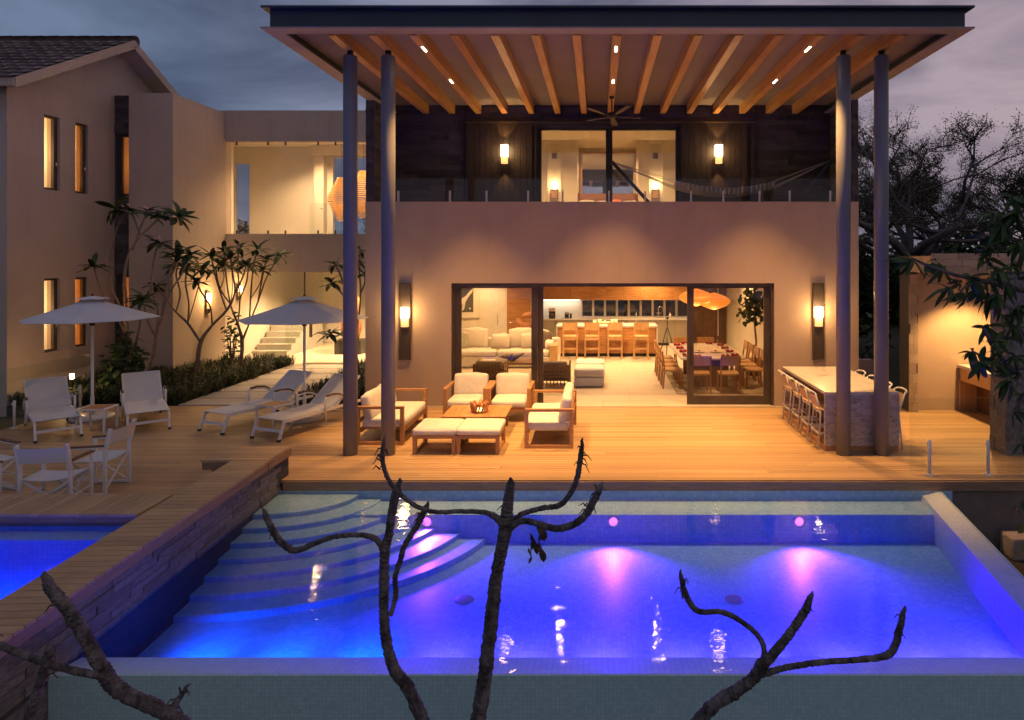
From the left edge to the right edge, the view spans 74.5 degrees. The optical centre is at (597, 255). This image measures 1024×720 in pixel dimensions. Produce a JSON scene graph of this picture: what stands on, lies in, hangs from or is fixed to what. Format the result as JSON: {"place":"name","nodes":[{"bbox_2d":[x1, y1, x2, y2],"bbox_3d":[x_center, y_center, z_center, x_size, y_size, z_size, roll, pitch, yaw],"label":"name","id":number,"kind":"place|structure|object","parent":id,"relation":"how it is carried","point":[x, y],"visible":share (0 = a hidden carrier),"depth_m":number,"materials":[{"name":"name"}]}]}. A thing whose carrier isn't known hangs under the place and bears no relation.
{"place":"outdoors","nodes":[
{"label":"outdoors","id":0,"kind":"place"},
{"bbox_2d":[0,351,295,406],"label":"grass","id":1,"kind":"structure","parent":0,"point":[183,383],"depth_m":15.91,"materials":[{"name":"plant"}]},
{"bbox_2d":[178,365,342,405],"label":"path","id":2,"kind":"structure","parent":0,"point":[234,394],"depth_m":15.97,"materials":[{"name":"stone"}]},
{"bbox_2d":[225,110,365,364],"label":"entrance wing","id":3,"kind":"structure","parent":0,"point":[288,156],"depth_m":21.93,"materials":[{"name":"paint"}]},
{"bbox_2d":[327,177,342,220],"bbox_3d":[-8.160,-2.404,21.200,0.811,2.592,0.811,0,0,0],"label":"slat lantern","id":4,"kind":"object","parent":3,"relation":"hanging from","point":[335,204],"visible":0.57,"depth_m":21.02,"materials":[{"name":"wicker"}]},
{"bbox_2d":[358,170,365,217],"bbox_3d":[-7.620,-2.466,21.700,0.966,2.469,0.966,0,0,0],"label":"slat lantern","id":5,"kind":"object","parent":3,"relation":"hanging from","point":[361,207],"visible":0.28,"depth_m":21.44,"materials":[{"name":"wood"}]},
{"bbox_2d":[334,297,364,354],"bbox_3d":[-8.000,2.166,21.600,0.840,1.969,0.600,0,0,0],"label":"hall sculpture","id":6,"kind":"object","parent":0,"point":[338,348],"visible":0.14,"depth_m":21.38,"materials":[{"name":"beige metal"}]},
{"bbox_2d":[0,290,899,429],"bbox_3d":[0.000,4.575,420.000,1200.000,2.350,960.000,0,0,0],"label":"ground","id":7,"kind":"structure","parent":0,"point":[894,370],"depth_m":38.75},
{"bbox_2d":[0,571,191,719],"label":"bare frangipani","id":8,"kind":"object","parent":7,"relation":"on","point":[108,678],"visible":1,"depth_m":3.67,"materials":[{"name":"brown plant"}]},
{"bbox_2d":[0,35,230,416],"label":"side house","id":9,"kind":"structure","parent":7,"relation":"on","point":[87,121],"depth_m":16.65,"materials":[{"name":"paint"}]},
{"bbox_2d":[44,115,56,190],"bbox_3d":[-12.566,-2.360,15.270,0.129,1.696,0.436,0,0,0],"label":"window","id":10,"kind":"structure","parent":9,"relation":"in","point":[53,119],"depth_m":15.39,"materials":[{"name":"brown metal"}]},
{"bbox_2d":[44,278,56,351],"bbox_3d":[-12.566,1.350,15.270,0.129,1.676,0.436,0,0,0],"label":"window","id":11,"kind":"structure","parent":9,"relation":"in","point":[53,280],"depth_m":15.39,"materials":[{"name":"brown metal"}]},
{"bbox_2d":[76,123,85,193],"bbox_3d":[-12.566,-2.360,16.155,0.129,1.696,0.386,0,0,0],"label":"window","id":12,"kind":"structure","parent":9,"relation":"in","point":[82,127],"depth_m":16.25,"materials":[{"name":"brown metal"}]},
{"bbox_2d":[76,277,85,346],"bbox_3d":[-12.566,1.350,16.155,0.129,1.676,0.386,0,0,0],"label":"window","id":13,"kind":"structure","parent":9,"relation":"in","point":[82,279],"depth_m":16.25,"materials":[{"name":"brown metal"}]},
{"bbox_2d":[119,135,128,195],"bbox_3d":[-12.238,-2.350,17.350,0.401,1.596,0.060,0,0,0],"label":"window","id":14,"kind":"structure","parent":9,"relation":"in","point":[121,137],"depth_m":17.32,"materials":[{"name":"brown metal"}]},
{"bbox_2d":[119,275,128,342],"bbox_3d":[-12.238,1.370,17.350,0.401,1.756,0.060,0,0,0],"label":"window","id":15,"kind":"structure","parent":9,"relation":"in","point":[121,290],"depth_m":17.32,"materials":[{"name":"brown metal"}]},
{"bbox_2d":[6,367,280,415],"bbox_3d":[-10.715,3.285,16.770,3.570,0.210,5.360,0,0,0],"label":"planting bed","id":16,"kind":"object","parent":7,"relation":"on","point":[20,411],"visible":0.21,"depth_m":14.09,"materials":[{"name":"soil"}]},
{"bbox_2d":[94,330,150,386],"bbox_3d":[-10.720,2.449,15.065,1.050,1.541,0.966,0,0,0],"label":"shrub","id":17,"kind":"object","parent":16,"relation":"on","point":[112,372],"visible":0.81,"depth_m":15.01,"materials":[{"name":"green plant"}]},
{"bbox_2d":[75,195,198,366],"bbox_3d":[-10.570,0.851,15.412,2.223,4.595,1.620,0,0,7],"label":"frangipani tree","id":18,"kind":"object","parent":16,"relation":"on","point":[180,214],"visible":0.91,"depth_m":15.52,"materials":[{"name":"green plant"}]},
{"bbox_2d":[126,234,204,370],"bbox_3d":[-9.590,1.300,14.933,1.642,3.619,1.384,0,0,0],"label":"frangipani tree","id":19,"kind":"object","parent":16,"relation":"on","point":[178,251],"visible":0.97,"depth_m":14.91,"materials":[{"name":"green plant"}]},
{"bbox_2d":[142,246,257,373],"bbox_3d":[-10.004,1.560,16.712,2.996,3.622,1.470,0,0,20],"label":"frangipani tree","id":20,"kind":"object","parent":16,"relation":"on","point":[222,263],"visible":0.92,"depth_m":16.51,"materials":[{"name":"green plant"}]},
{"bbox_2d":[220,311,240,359],"bbox_3d":[-10.221,2.379,18.602,0.563,1.647,0.484,0,0,0],"label":"shrub","id":21,"kind":"object","parent":16,"relation":"on","point":[231,353],"visible":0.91,"depth_m":18.57,"materials":[{"name":"green plant"}]},
{"bbox_2d":[206,239,293,367],"bbox_3d":[-9.253,1.495,17.654,2.450,3.916,1.390,0,0,19],"label":"frangipani tree","id":22,"kind":"object","parent":16,"relation":"on","point":[277,254],"visible":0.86,"depth_m":17.59,"materials":[{"name":"green plant"}]},
{"bbox_2d":[0,446,291,719],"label":"spa pool","id":23,"kind":"structure","parent":7,"relation":"on","point":[128,573],"depth_m":6.86,"materials":[{"name":"brown wood"}]},
{"bbox_2d":[262,478,429,719],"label":"bare frangipani","id":24,"kind":"object","parent":7,"relation":"on","point":[403,681],"visible":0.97,"depth_m":4.32,"materials":[{"name":"brown plant"}]},
{"bbox_2d":[372,436,605,719],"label":"bare frangipani","id":25,"kind":"object","parent":7,"relation":"on","point":[507,522],"visible":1,"depth_m":4.11,"materials":[{"name":"brown plant"}]},
{"bbox_2d":[0,406,1023,547],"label":"deck","id":26,"kind":"structure","parent":7,"relation":"on","point":[698,449],"depth_m":10.42,"materials":[{"name":"brown wood"}]},
{"bbox_2d":[0,438,20,490],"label":"director chair","id":27,"kind":"object","parent":26,"relation":"on","point":[4,458],"visible":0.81,"depth_m":8.95,"materials":[{"name":"white metal"}]},
{"bbox_2d":[4,354,85,428],"bbox_3d":[-10.670,2.600,12.499,0.107,1.100,2.985,0,0,2],"label":"glass fence","id":28,"kind":"object","parent":26,"relation":"on","point":[14,406],"visible":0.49,"depth_m":12.20,"materials":[{"name":"metal"}]},
{"bbox_2d":[23,376,82,443],"bbox_3d":[-9.934,2.746,12.124,1.983,0.808,0.724,0,0,45],"label":"sun lounger","id":29,"kind":"object","parent":26,"relation":"on","point":[48,399],"visible":0.98,"depth_m":12.39,"materials":[{"name":"white metal"}]},
{"bbox_2d":[13,443,94,493],"bbox_3d":[-6.712,2.708,8.233,0.590,0.885,0.596,0,0,-10],"label":"director chair","id":30,"kind":"object","parent":26,"relation":"on","point":[43,458],"visible":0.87,"depth_m":8.08,"materials":[{"name":"fabric"}]},
{"bbox_2d":[19,294,160,422],"bbox_3d":[-9.820,1.940,12.950,2.120,2.420,2.120,0,0,-45],"label":"parasol","id":31,"kind":"object","parent":26,"relation":"on","point":[93,310],"visible":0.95,"depth_m":12.61,"materials":[{"name":"white fabric"}]},
{"bbox_2d":[74,404,118,433],"bbox_3d":[-9.050,2.937,12.050,0.500,0.427,0.420,0,0,-6],"label":"side table","id":32,"kind":"object","parent":26,"relation":"on","point":[90,408],"visible":1,"depth_m":11.98,"materials":[{"name":"white metal"}]},
{"bbox_2d":[66,418,136,493],"bbox_3d":[-6.672,2.708,9.005,0.596,0.885,0.590,0,0,-6],"label":"director chair","id":33,"kind":"object","parent":26,"relation":"on","point":[105,454],"visible":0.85,"depth_m":9.02,"materials":[{"name":"fabric"}]},
{"bbox_2d":[120,370,170,428],"bbox_3d":[-8.638,2.746,12.710,0.724,0.808,1.983,0,0,-38],"label":"sun lounger","id":34,"kind":"object","parent":26,"relation":"on","point":[144,392],"visible":0.98,"depth_m":13.02,"materials":[{"name":"fabric"}]},
{"bbox_2d":[197,369,312,434],"bbox_3d":[-6.483,2.746,12.751,0.724,0.808,1.983,0,0,25],"label":"sun lounger","id":35,"kind":"object","parent":26,"relation":"on","point":[287,385],"visible":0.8,"depth_m":12.99,"materials":[{"name":"white metal"}]},
{"bbox_2d":[255,400,292,428],"bbox_3d":[-5.980,2.937,12.320,0.500,0.427,0.420,0,0,25],"label":"side table","id":36,"kind":"object","parent":26,"relation":"on","point":[274,404],"visible":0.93,"depth_m":12.23,"materials":[{"name":"white metal"}]},
{"bbox_2d":[237,294,367,423],"bbox_3d":[-5.660,1.940,12.860,2.194,2.420,2.194,0,0,-36],"label":"parasol","id":37,"kind":"object","parent":26,"relation":"on","point":[304,310],"visible":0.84,"depth_m":12.42,"materials":[{"name":"white fabric"}]},
{"bbox_2d":[250,373,360,442],"bbox_3d":[-5.328,2.746,12.300,0.724,0.808,1.983,0,0,22],"label":"sun lounger","id":38,"kind":"object","parent":26,"relation":"on","point":[328,397],"visible":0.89,"depth_m":12.40,"materials":[{"name":"fabric"}]},
{"bbox_2d":[358,384,426,444],"bbox_3d":[-3.629,2.735,11.870,0.812,0.831,1.560,0,0,0],"label":"loveseat","id":39,"kind":"object","parent":26,"relation":"on","point":[408,414],"visible":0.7,"depth_m":11.27,"materials":[{"name":"fabric"}]},
{"bbox_2d":[412,418,463,454],"bbox_3d":[-2.600,2.939,10.930,0.700,0.422,0.764,0,0,0],"label":"ottoman","id":40,"kind":"object","parent":26,"relation":"on","point":[425,429],"visible":0.9,"depth_m":10.59,"materials":[{"name":"fabric"}]},
{"bbox_2d":[443,372,492,413],"bbox_3d":[-2.515,2.734,12.994,0.830,0.832,0.812,0,0,0],"label":"armchair","id":41,"kind":"object","parent":26,"relation":"on","point":[467,388],"visible":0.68,"depth_m":13.14,"materials":[{"name":"fabric"}]},
{"bbox_2d":[441,405,511,425],"bbox_3d":[-2.162,2.970,12.030,1.117,0.360,0.920,0,0,0],"label":"coffee table","id":42,"kind":"object","parent":26,"relation":"on","point":[464,412],"visible":0.67,"depth_m":11.88,"materials":[{"name":"brown wood"}]},
{"bbox_2d":[470,400,488,413],"bbox_3d":[-2.120,2.699,11.930,0.324,0.180,0.324,0,0,-23],"label":"candle holder","id":43,"kind":"object","parent":42,"relation":"on","point":[480,406],"visible":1,"depth_m":11.83,"materials":[{"name":"orange glass"}]},
{"bbox_2d":[456,418,505,454],"bbox_3d":[-1.905,2.939,10.930,0.700,0.422,0.764,0,0,0],"label":"ottoman","id":44,"kind":"object","parent":26,"relation":"on","point":[479,428],"visible":1,"depth_m":10.60,"materials":[{"name":"fabric"}]},
{"bbox_2d":[487,372,534,412],"bbox_3d":[-1.685,2.734,12.994,0.830,0.832,0.812,0,0,0],"label":"armchair","id":45,"kind":"object","parent":26,"relation":"on","point":[515,390],"visible":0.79,"depth_m":13.14,"materials":[{"name":"fabric"}]},
{"bbox_2d":[524,382,576,448],"bbox_3d":[-0.806,2.735,11.700,0.812,0.831,1.600,0,0,0],"label":"loveseat","id":46,"kind":"object","parent":26,"relation":"on","point":[562,415],"visible":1,"depth_m":10.98,"materials":[{"name":"fabric"}]},
{"bbox_2d":[778,370,807,423],"bbox_3d":[3.712,2.669,12.740,0.512,0.965,0.428,0,0,0],"label":"bar stool","id":47,"kind":"object","parent":26,"relation":"on","point":[787,385],"visible":0.76,"depth_m":12.64,"materials":[{"name":"metal"}]},
{"bbox_2d":[786,375,817,430],"bbox_3d":[3.712,2.669,12.180,0.512,0.965,0.428,0,0,0],"label":"bar stool","id":48,"kind":"object","parent":26,"relation":"on","point":[795,390],"visible":0.81,"depth_m":12.07,"materials":[{"name":"metal"}]},
{"bbox_2d":[795,381,823,439],"bbox_3d":[3.712,2.669,11.620,0.512,0.965,0.428,0,0,0],"label":"bar stool","id":49,"kind":"object","parent":26,"relation":"on","point":[805,397],"visible":0.76,"depth_m":11.54,"materials":[{"name":"metal"}]},
{"bbox_2d":[805,387,823,449],"bbox_3d":[3.712,2.669,11.060,0.512,0.965,0.428,0,0,0],"label":"bar stool","id":50,"kind":"object","parent":26,"relation":"on","point":[817,407],"visible":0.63,"depth_m":10.97,"materials":[{"name":"metal"}]},
{"bbox_2d":[782,367,898,450],"bbox_3d":[4.265,2.672,12.000,1.200,0.955,2.490,0,0,0],"label":"marble bar","id":51,"kind":"object","parent":26,"relation":"on","point":[820,381],"visible":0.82,"depth_m":10.77,"materials":[{"name":"grey stone"}]},
{"bbox_2d":[894,387,907,449],"bbox_3d":[4.838,2.669,11.060,0.512,0.965,0.428,0,0,0],"label":"bar stool","id":52,"kind":"object","parent":26,"relation":"on","point":[901,397],"visible":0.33,"depth_m":10.87,"materials":[{"name":"metal"}]},
{"bbox_2d":[900,253,1023,455],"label":"wall","id":53,"kind":"structure","parent":26,"relation":"on","point":[936,340],"depth_m":13.62,"materials":[{"name":"paint"}]},
{"bbox_2d":[957,364,990,415],"bbox_3d":[8.035,2.658,12.345,1.430,0.985,2.490,0,0,0],"label":"kitchen counter","id":54,"kind":"object","parent":26,"relation":"on","point":[974,393],"visible":0.37,"depth_m":13.46,"materials":[{"name":"wood"}]},
{"bbox_2d":[925,440,1023,475],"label":"glass fence","id":55,"kind":"object","parent":26,"relation":"on","point":[987,444],"visible":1,"depth_m":9.57,"materials":[{"name":"metal"}]},
{"bbox_2d":[48,490,1023,719],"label":"swimming pool","id":56,"kind":"structure","parent":7,"relation":"on","point":[599,619],"depth_m":6.97,"materials":[{"name":"liquid"}]},
{"bbox_2d":[675,569,906,719],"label":"bare frangipani","id":57,"kind":"object","parent":7,"relation":"on","point":[722,698],"visible":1,"depth_m":4.37,"materials":[{"name":"brown plant"}]},
{"bbox_2d":[684,210,1023,326],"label":"woods","id":58,"kind":"object","parent":7,"relation":"on","point":[865,302],"visible":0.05,"depth_m":33.23,"materials":[{"name":"black plant"}]},
{"bbox_2d":[859,312,895,379],"bbox_3d":[6.096,2.243,16.625,2.472,2.314,1.705,0,0,20],"label":"shrub","id":59,"kind":"object","parent":7,"relation":"on","point":[866,329],"visible":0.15,"depth_m":16.32,"materials":[{"name":"green plant"}]},
{"bbox_2d":[861,260,899,310],"bbox_3d":[9.959,1.662,19.635,4.252,3.522,3.736,0,0,0],"label":"background tree","id":60,"kind":"object","parent":7,"relation":"on","point":[894,290],"visible":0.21,"depth_m":19.64,"materials":[{"name":"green plant"}]},
{"bbox_2d":[859,165,985,256],"bbox_3d":[14.895,-0.432,30.658,6.205,7.802,6.966,0,0,0],"label":"background tree","id":61,"kind":"object","parent":7,"relation":"on","point":[936,247],"visible":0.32,"depth_m":29.68,"materials":[{"name":"grey plant"}]},
{"bbox_2d":[858,98,1023,261],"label":"background tree","id":62,"kind":"object","parent":7,"relation":"on","point":[896,220],"visible":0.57,"depth_m":23.51,"materials":[{"name":"grey plant"}]},
{"bbox_2d":[883,193,1023,516],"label":"mango tree","id":63,"kind":"object","parent":7,"relation":"on","point":[997,341],"visible":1,"depth_m":5.53,"materials":[{"name":"green plant"}]},
{"bbox_2d":[947,156,1023,242],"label":"background tree","id":64,"kind":"object","parent":7,"relation":"on","point":[1013,190],"visible":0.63,"depth_m":24.28,"materials":[{"name":"grey plant"}]},
{"bbox_2d":[997,548,1023,575],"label":"garden bed","id":65,"kind":"object","parent":7,"relation":"on","point":[1018,566],"depth_m":8.89,"materials":[{"name":"soil"}]},
{"bbox_2d":[1000,531,1023,560],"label":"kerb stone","id":66,"kind":"object","parent":65,"relation":"on","point":[1011,543],"visible":1,"depth_m":9.00,"materials":[{"name":"stone"}]},
{"bbox_2d":[489,288,506,336],"bbox_3d":[-3.210,1.800,21.456,0.560,2.700,0.057,0,0,0],"label":"white door","id":67,"kind":"structure","parent":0,"point":[497,310],"depth_m":21.45,"materials":[{"name":"wood"}]},
{"bbox_2d":[0,0,1023,254],"label":"sky","id":68,"kind":"structure","parent":0,"point":[215,54],"materials":[{"name":"grey"}]},
{"bbox_2d":[507,288,530,333],"bbox_3d":[-2.540,1.800,21.445,0.760,2.700,0.079,0,0,0],"label":"wooden door","id":69,"kind":"structure","parent":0,"point":[518,302],"depth_m":21.45,"materials":[{"name":"brown wood"}]},
{"bbox_2d":[516,312,543,327],"bbox_3d":[-2.058,2.422,20.300,0.845,1.456,0.500,0,0,0],"label":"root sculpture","id":70,"kind":"object","parent":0,"point":[520,324],"visible":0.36,"depth_m":20.23,"materials":[{"name":"brown wood"}]},
{"bbox_2d":[556,312,657,355],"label":"kitchen island","id":71,"kind":"structure","parent":0,"point":[628,334],"depth_m":20.89,"materials":[{"name":"wood"}]},
{"bbox_2d":[260,5,974,455],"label":"house","id":72,"kind":"structure","parent":0,"point":[454,205],"depth_m":14.00,"materials":[{"name":"paint"}]},
{"bbox_2d":[399,283,410,359],"bbox_3d":[-4.040,1.375,13.932,0.235,1.600,0.130,0,0,0],"label":"wall sconce","id":73,"kind":"object","parent":72,"relation":"attached to","point":[404,321],"depth_m":13.97,"materials":[{"name":"brown metal"}]},
{"bbox_2d":[462,288,478,317],"bbox_3d":[-4.250,1.430,21.470,0.860,1.120,0.040,0,0,0],"label":"framed print","id":74,"kind":"object","parent":72,"relation":"attached to","point":[470,302],"visible":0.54,"depth_m":21.47,"materials":[{"name":"paper"}]},
{"bbox_2d":[473,359,507,381],"bbox_3d":[-2.620,2.835,16.341,0.755,0.630,0.732,0,0,0],"label":"wicker armchair","id":75,"kind":"object","parent":72,"relation":"on","point":[492,369],"visible":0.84,"depth_m":16.02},
{"bbox_2d":[483,358,530,364],"bbox_3d":[-2.350,2.955,17.600,1.500,0.390,0.800,0,0,0],"label":"living table","id":76,"kind":"object","parent":72,"relation":"on","point":[522,361],"visible":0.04,"depth_m":17.44,"materials":[{"name":"brown wood"}]},
{"bbox_2d":[462,327,560,366],"bbox_3d":[-2.760,2.618,19.180,3.320,1.065,1.080,0,0,0],"label":"sofa","id":77,"kind":"object","parent":72,"relation":"on","point":[478,343],"visible":0.69,"depth_m":19.10,"materials":[{"name":"fabric"}]},
{"bbox_2d":[543,360,570,385],"bbox_3d":[-1.050,2.835,16.241,0.755,0.630,0.732,0,0,0],"label":"wicker armchair","id":78,"kind":"object","parent":72,"relation":"on","point":[557,371],"visible":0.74,"depth_m":15.89,"materials":[{"name":"wicker"}]},
{"bbox_2d":[562,323,577,358],"bbox_3d":[-0.851,2.589,20.525,0.457,1.124,0.505,0,0,0],"label":"island stool","id":79,"kind":"object","parent":72,"relation":"on","point":[569,326],"visible":0.99,"depth_m":20.31,"materials":[{"name":"brown wood"}]},
{"bbox_2d":[574,364,604,386],"bbox_3d":[-0.205,2.915,16.300,0.740,0.470,0.747,0,0,0],"label":"pouf","id":80,"kind":"object","parent":72,"relation":"on","point":[589,375],"visible":1,"depth_m":15.95,"materials":[{"name":"beige fabric"}]},
{"bbox_2d":[575,358,603,364],"bbox_3d":[-0.205,2.915,17.250,0.740,0.470,0.747,0,0,0],"label":"pouf","id":81,"kind":"object","parent":72,"relation":"on","point":[589,361],"visible":0.23,"depth_m":17.05,"materials":[{"name":"beige fabric"}]},
{"bbox_2d":[584,323,598,358],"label":"island stool","id":82,"kind":"object","parent":72,"relation":"on","point":[591,326],"visible":0.98,"depth_m":20.31,"materials":[{"name":"brown wood"}]},
{"bbox_2d":[578,194,637,201],"bbox_3d":[0.300,-1.205,18.310,2.300,1.220,2.220,0,0,0],"label":"bed","id":83,"kind":"object","parent":72,"relation":"on","point":[602,197],"visible":0.12,"depth_m":19.36,"materials":[{"name":"fabric"}]},
{"bbox_2d":[580,152,635,193],"bbox_3d":[0.330,-2.125,20.470,1.760,2.150,0.040,0,0,0],"label":"wall mirror","id":84,"kind":"object","parent":72,"relation":"attached to","point":[592,172],"depth_m":20.48,"materials":[{"name":"beige mirror"}]},
{"bbox_2d":[586,96,639,125],"bbox_3d":[0.318,-3.011,13.582,1.134,0.488,1.161,0,0,0],"label":"ceiling fan","id":85,"kind":"object","parent":72,"relation":"hanging from","point":[611,115],"visible":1,"depth_m":13.56,"materials":[{"name":"wood"}]},
{"bbox_2d":[543,287,686,344],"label":"kitchen units","id":86,"kind":"object","parent":72,"relation":"on","point":[677,326],"visible":0.44,"depth_m":23.60,"materials":[{"name":"wood"}]},
{"bbox_2d":[607,323,622,358],"bbox_3d":[0.523,2.589,20.525,0.457,1.124,0.505,0,0,0],"label":"island stool","id":87,"kind":"object","parent":72,"relation":"on","point":[615,326],"visible":1,"depth_m":20.31,"materials":[{"name":"brown wood"}]},
{"bbox_2d":[581,300,686,316],"bbox_3d":[1.330,1.883,24.060,3.856,0.611,0.060,0,0,0],"label":"kitchen window","id":88,"kind":"structure","parent":72,"relation":"attached to","point":[664,308],"depth_m":24.03,"materials":[{"name":"metal"}]},
{"bbox_2d":[633,323,648,358],"bbox_3d":[1.325,2.589,20.525,0.457,1.124,0.505,0,0,0],"label":"island stool","id":89,"kind":"object","parent":72,"relation":"on","point":[641,326],"visible":1,"depth_m":20.32,"materials":[{"name":"brown wood"}]},
{"bbox_2d":[658,346,678,383],"bbox_3d":[1.755,2.699,16.570,0.505,0.884,0.437,0,0,0],"label":"dining chair","id":90,"kind":"object","parent":72,"relation":"on","point":[671,364],"visible":0.77,"depth_m":16.50,"materials":[{"name":"brown wood"}]},
{"bbox_2d":[660,349,682,388],"bbox_3d":[1.755,2.699,15.950,0.505,0.884,0.437,0,0,0],"label":"dining chair","id":91,"kind":"object","parent":72,"relation":"on","point":[671,369],"visible":1,"depth_m":15.74,"materials":[{"name":"brown wood"}]},
{"bbox_2d":[679,288,713,305],"bbox_3d":[2.450,0.822,16.600,0.870,0.857,0.870,0,0,0],"label":"cocoon pendant","id":92,"kind":"object","parent":72,"relation":"hanging from","point":[701,297],"visible":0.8,"depth_m":16.32,"materials":[{"name":"orange"}]},
{"bbox_2d":[694,288,725,343],"bbox_3d":[3.986,1.775,23.892,1.211,2.750,0.115,0,0,0],"label":"dark wardrobe","id":93,"kind":"object","parent":72,"relation":"on","point":[708,322],"visible":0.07,"depth_m":23.87,"materials":[{"name":"brown wood"}]},
{"bbox_2d":[665,368,762,393],"bbox_3d":[2.950,3.144,16.950,2.299,0.010,3.499,0,0,0],"label":"dining rug","id":94,"kind":"object","parent":72,"relation":"on","point":[754,387],"visible":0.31,"depth_m":15.91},
{"bbox_2d":[694,356,711,393],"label":"dining chair","id":95,"kind":"object","parent":94,"relation":"on","point":[702,360],"visible":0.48,"depth_m":15.16,"materials":[{"name":"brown wood"}]},
{"bbox_2d":[669,343,744,386],"bbox_3d":[2.700,2.772,16.950,1.500,0.755,2.700,0,0,0],"label":"dining table","id":96,"kind":"object","parent":94,"relation":"on","point":[700,380],"visible":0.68,"depth_m":16.01,"materials":[{"name":"wood"}]},
{"bbox_2d":[717,356,740,393],"bbox_3d":[3.020,2.708,15.395,0.457,0.864,0.505,0,0,0],"label":"dining chair","id":97,"kind":"object","parent":94,"relation":"on","point":[730,360],"visible":1,"depth_m":15.18,"materials":[{"name":"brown wood"}]},
{"bbox_2d":[732,343,754,378],"bbox_3d":[3.745,2.699,17.190,0.505,0.884,0.437,0,0,0],"label":"dining chair","id":98,"kind":"object","parent":94,"relation":"on","point":[751,347],"visible":0.49,"depth_m":17.03,"materials":[{"name":"brown wood"}]},
{"bbox_2d":[737,346,760,383],"bbox_3d":[3.745,2.699,16.570,0.505,0.884,0.437,0,0,0],"label":"dining chair","id":99,"kind":"object","parent":94,"relation":"on","point":[757,354],"visible":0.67,"depth_m":16.39,"materials":[{"name":"brown wood"}]},
{"bbox_2d":[742,349,762,388],"bbox_3d":[3.745,2.699,15.950,0.505,0.884,0.437,0,0,0],"label":"dining chair","id":100,"kind":"object","parent":94,"relation":"on","point":[759,369],"visible":0.82,"depth_m":16.01,"materials":[{"name":"brown wood"}]},
{"bbox_2d":[702,293,730,309],"bbox_3d":[2.980,0.886,17.100,0.850,0.987,0.850,0,0,0],"label":"cocoon pendant","id":101,"kind":"object","parent":72,"relation":"hanging from","point":[718,301],"visible":0.72,"depth_m":16.80,"materials":[{"name":"orange"}]},
{"bbox_2d":[715,145,722,163],"bbox_3d":[2.742,-2.305,15.133,0.170,0.410,0.215,0,0,0],"label":"balcony sconce","id":102,"kind":"object","parent":72,"relation":"attached to","point":[718,153],"visible":1,"depth_m":15.05,"materials":[{"name":"white glass"}]},
{"bbox_2d":[611,159,833,201],"bbox_3d":[2.740,-1.374,14.713,4.912,1.548,0.733,0,0,0],"label":"hammock","id":103,"kind":"object","parent":72,"relation":"on","point":[700,190],"visible":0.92,"depth_m":14.60,"materials":[{"name":"white fabric"}]},
{"bbox_2d":[736,288,762,375],"bbox_3d":[4.115,1.974,17.608,0.932,2.352,0.931,0,0,0],"label":"potted fig","id":104,"kind":"object","parent":72,"relation":"on","point":[754,301],"visible":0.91,"depth_m":17.50,"materials":[{"name":"plant"}]},
{"bbox_2d":[812,283,823,359],"bbox_3d":[4.620,1.365,13.932,0.235,1.600,0.130,0,0,0],"label":"wall sconce","id":105,"kind":"object","parent":72,"relation":"attached to","point":[817,321],"depth_m":13.97,"materials":[{"name":"brown metal"}]},
{"bbox_2d":[859,359,872,379],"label":"wall","id":106,"kind":"structure","parent":0,"point":[866,365],"depth_m":15.20,"materials":[{"name":"paint"}]},
{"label":"planting bed","id":107,"kind":"structure","parent":0,"visible":0},
{"bbox_2d":[296,357,364,404],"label":"grass","id":108,"kind":"structure","parent":107,"relation":"on","point":[361,386],"depth_m":14.87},
{"bbox_2d":[312,245,364,376],"bbox_3d":[-6.121,1.518,16.157,1.531,3.710,1.149,0,0,0],"label":"frangipani tree","id":109,"kind":"object","parent":107,"relation":"on","point":[337,287],"visible":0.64,"depth_m":16.18,"materials":[{"name":"green plant"}]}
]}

